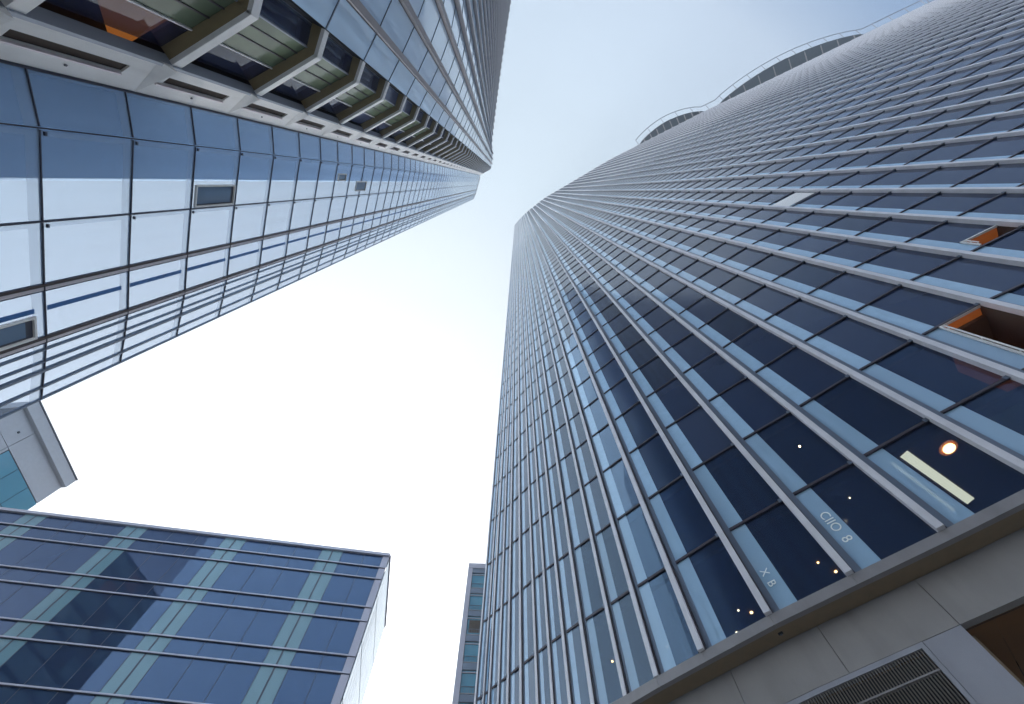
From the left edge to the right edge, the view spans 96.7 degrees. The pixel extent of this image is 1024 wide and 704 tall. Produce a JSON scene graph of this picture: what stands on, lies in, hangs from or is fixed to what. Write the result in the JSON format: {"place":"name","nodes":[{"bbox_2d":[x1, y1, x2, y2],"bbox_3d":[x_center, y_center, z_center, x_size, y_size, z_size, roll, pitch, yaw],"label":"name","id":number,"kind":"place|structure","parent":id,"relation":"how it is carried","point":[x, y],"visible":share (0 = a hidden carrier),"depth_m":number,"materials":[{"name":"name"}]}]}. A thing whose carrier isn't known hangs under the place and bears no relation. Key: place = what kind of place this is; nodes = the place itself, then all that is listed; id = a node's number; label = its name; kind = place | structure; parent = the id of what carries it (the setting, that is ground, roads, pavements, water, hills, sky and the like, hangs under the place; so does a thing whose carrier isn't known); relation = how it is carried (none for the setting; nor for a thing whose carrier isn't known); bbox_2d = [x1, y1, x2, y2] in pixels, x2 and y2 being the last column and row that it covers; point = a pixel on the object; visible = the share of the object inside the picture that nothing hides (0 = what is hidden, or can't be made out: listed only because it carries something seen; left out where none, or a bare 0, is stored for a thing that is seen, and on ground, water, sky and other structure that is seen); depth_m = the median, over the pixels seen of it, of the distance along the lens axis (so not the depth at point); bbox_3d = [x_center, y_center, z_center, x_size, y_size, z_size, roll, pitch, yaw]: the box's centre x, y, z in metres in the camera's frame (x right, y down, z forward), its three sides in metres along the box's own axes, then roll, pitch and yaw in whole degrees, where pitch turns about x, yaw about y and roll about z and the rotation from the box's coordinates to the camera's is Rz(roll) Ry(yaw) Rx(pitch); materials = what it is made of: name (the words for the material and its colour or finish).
{"place":"outdoors","nodes":[
{"label":"outdoors","id":0,"kind":"place"},
{"bbox_2d":[0,0,933,703],"label":"sky","id":1,"kind":"structure","parent":0,"point":[353,403],"materials":[{"name":"white"}]},
{"bbox_2d":[452,563,485,703],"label":"slim grey building","id":2,"kind":"structure","parent":0,"point":[465,680],"depth_m":64.14,"materials":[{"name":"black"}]},
{"bbox_2d":[459,671,475,694],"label":"window","id":3,"kind":"structure","parent":2,"relation":"in","point":[468,679],"depth_m":58.58,"materials":[{"name":"teal glass"}]},
{"bbox_2d":[463,642,478,662],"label":"window","id":4,"kind":"structure","parent":2,"relation":"in","point":[471,648],"depth_m":62.37,"materials":[{"name":"teal glass"}]},
{"bbox_2d":[466,617,480,634],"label":"window","id":5,"kind":"structure","parent":2,"relation":"in","point":[473,623],"depth_m":66.08,"materials":[{"name":"teal glass"}]},
{"bbox_2d":[469,594,482,610],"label":"window","id":6,"kind":"structure","parent":2,"relation":"in","point":[475,604],"depth_m":69.88,"materials":[{"name":"teal glass"}]},
{"bbox_2d":[471,574,484,588],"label":"window","id":7,"kind":"structure","parent":2,"relation":"in","point":[477,579],"depth_m":73.61,"materials":[{"name":"teal glass"}]},
{"bbox_2d":[474,0,1023,703],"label":"curved glass skyscraper","id":8,"kind":"structure","parent":0,"point":[760,428],"depth_m":21.90,"materials":[{"name":"blue glass"}]},
{"bbox_2d":[939,305,1023,391],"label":"open window","id":9,"kind":"structure","parent":8,"relation":"in","point":[1007,329],"depth_m":17.20,"materials":[{"name":"orange wood"}]},
{"bbox_2d":[960,225,1015,245],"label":"open window","id":10,"kind":"structure","parent":8,"relation":"in","point":[995,231],"depth_m":21.55,"materials":[{"name":"orange wood"}]},
{"label":"pavement","id":11,"kind":"structure","parent":0,"visible":0},
{"bbox_2d":[0,507,390,703],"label":"indigo glass office block","id":12,"kind":"structure","parent":11,"relation":"on","point":[98,611],"depth_m":33.04,"materials":[{"name":"blue glass"}]},
{"bbox_2d":[0,0,510,418],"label":"bay windowed skyscraper","id":13,"kind":"structure","parent":11,"relation":"on","point":[361,93],"depth_m":15.58,"materials":[{"name":"blue"}]},
{"bbox_2d":[135,0,234,27],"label":"bay window","id":14,"kind":"structure","parent":13,"relation":"in","point":[172,9],"depth_m":10.94,"materials":[{"name":"green glass"}]},
{"bbox_2d":[222,17,305,66],"bbox_3d":[-7.575,-9.355,13.644,1.395,3.850,0.098,-23,-72,8],"label":"bay window","id":15,"kind":"structure","parent":13,"relation":"in","point":[237,42],"depth_m":13.87,"materials":[{"name":"green glass"}]},
{"bbox_2d":[294,59,346,89],"bbox_3d":[-7.596,-10.825,17.579,1.395,3.850,0.099,-23,-72,8],"label":"bay window","id":16,"kind":"structure","parent":13,"relation":"in","point":[303,76],"depth_m":18.02,"materials":[{"name":"green glass"}]},
{"bbox_2d":[336,83,374,105],"bbox_3d":[-7.616,-12.292,21.515,1.395,3.850,0.096,-23,-72,8],"label":"bay window","id":17,"kind":"structure","parent":13,"relation":"in","point":[344,97],"depth_m":22.11,"materials":[{"name":"green glass"}]},
{"bbox_2d":[351,113,372,123],"bbox_3d":[-8.730,-13.290,25.626,0.925,3.850,0.094,-23,-72,8],"label":"bay window","id":18,"kind":"structure","parent":13,"relation":"in","point":[363,117],"depth_m":26.45,"materials":[{"name":"blue glass"}]},
{"bbox_2d":[365,100,393,116],"bbox_3d":[-7.635,-13.760,25.451,1.395,3.850,0.099,-23,-72,8],"label":"bay window","id":19,"kind":"structure","parent":13,"relation":"in","point":[371,111],"depth_m":26.18,"materials":[{"name":"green glass"}]},
{"bbox_2d":[373,123,389,130],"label":"bay window","id":20,"kind":"structure","parent":13,"relation":"in","point":[382,126],"depth_m":30.50,"materials":[{"name":"blue glass"}]},
{"bbox_2d":[385,86,397,104],"bbox_3d":[-6.856,-14.345,25.235,0.097,3.850,0.688,21,-71,-7],"label":"bay window","id":21,"kind":"structure","parent":13,"relation":"in","point":[391,95],"depth_m":25.87,"materials":[{"name":"blue glass"}]},
{"bbox_2d":[389,130,402,136],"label":"bay window","id":22,"kind":"structure","parent":13,"relation":"in","point":[398,132],"depth_m":34.55,"materials":[{"name":"blue glass"}]},
{"bbox_2d":[386,112,408,124],"bbox_3d":[-7.655,-15.228,29.386,1.395,3.850,0.098,-23,-72,8],"label":"bay window","id":23,"kind":"structure","parent":13,"relation":"in","point":[391,121],"depth_m":30.34,"materials":[{"name":"green glass"}]},
{"bbox_2d":[403,100,412,114],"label":"bay window","id":24,"kind":"structure","parent":13,"relation":"in","point":[407,108],"depth_m":29.92,"materials":[{"name":"blue glass"}]},
{"bbox_2d":[401,120,419,130],"bbox_3d":[-7.676,-16.696,33.321,1.395,3.850,0.095,-23,-72,8],"label":"bay window","id":25,"kind":"structure","parent":13,"relation":"in","point":[415,122],"depth_m":34.34,"materials":[{"name":"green glass"}]},
{"bbox_2d":[416,110,423,121],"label":"bay window","id":26,"kind":"structure","parent":13,"relation":"in","point":[419,117],"depth_m":33.98,"materials":[{"name":"blue glass"}]},
{"bbox_2d":[413,127,428,135],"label":"bay window","id":27,"kind":"structure","parent":13,"relation":"in","point":[426,128],"depth_m":38.35,"materials":[{"name":"green glass"}]},
{"bbox_2d":[427,118,431,127],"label":"bay window","id":28,"kind":"structure","parent":13,"relation":"in","point":[429,123],"depth_m":38.06,"materials":[{"name":"blue glass"}]},
{"label":"ground","id":29,"kind":"structure","parent":0,"visible":0},
{"bbox_2d":[0,401,77,509],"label":"grey clad building","id":30,"kind":"structure","parent":29,"relation":"on","point":[35,466],"depth_m":49.15,"materials":[{"name":"grey"}]},
{"bbox_2d":[0,450,35,509],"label":"corner window","id":31,"kind":"structure","parent":30,"relation":"in","point":[14,492],"depth_m":47.33,"materials":[{"name":"teal glass"}]}
]}

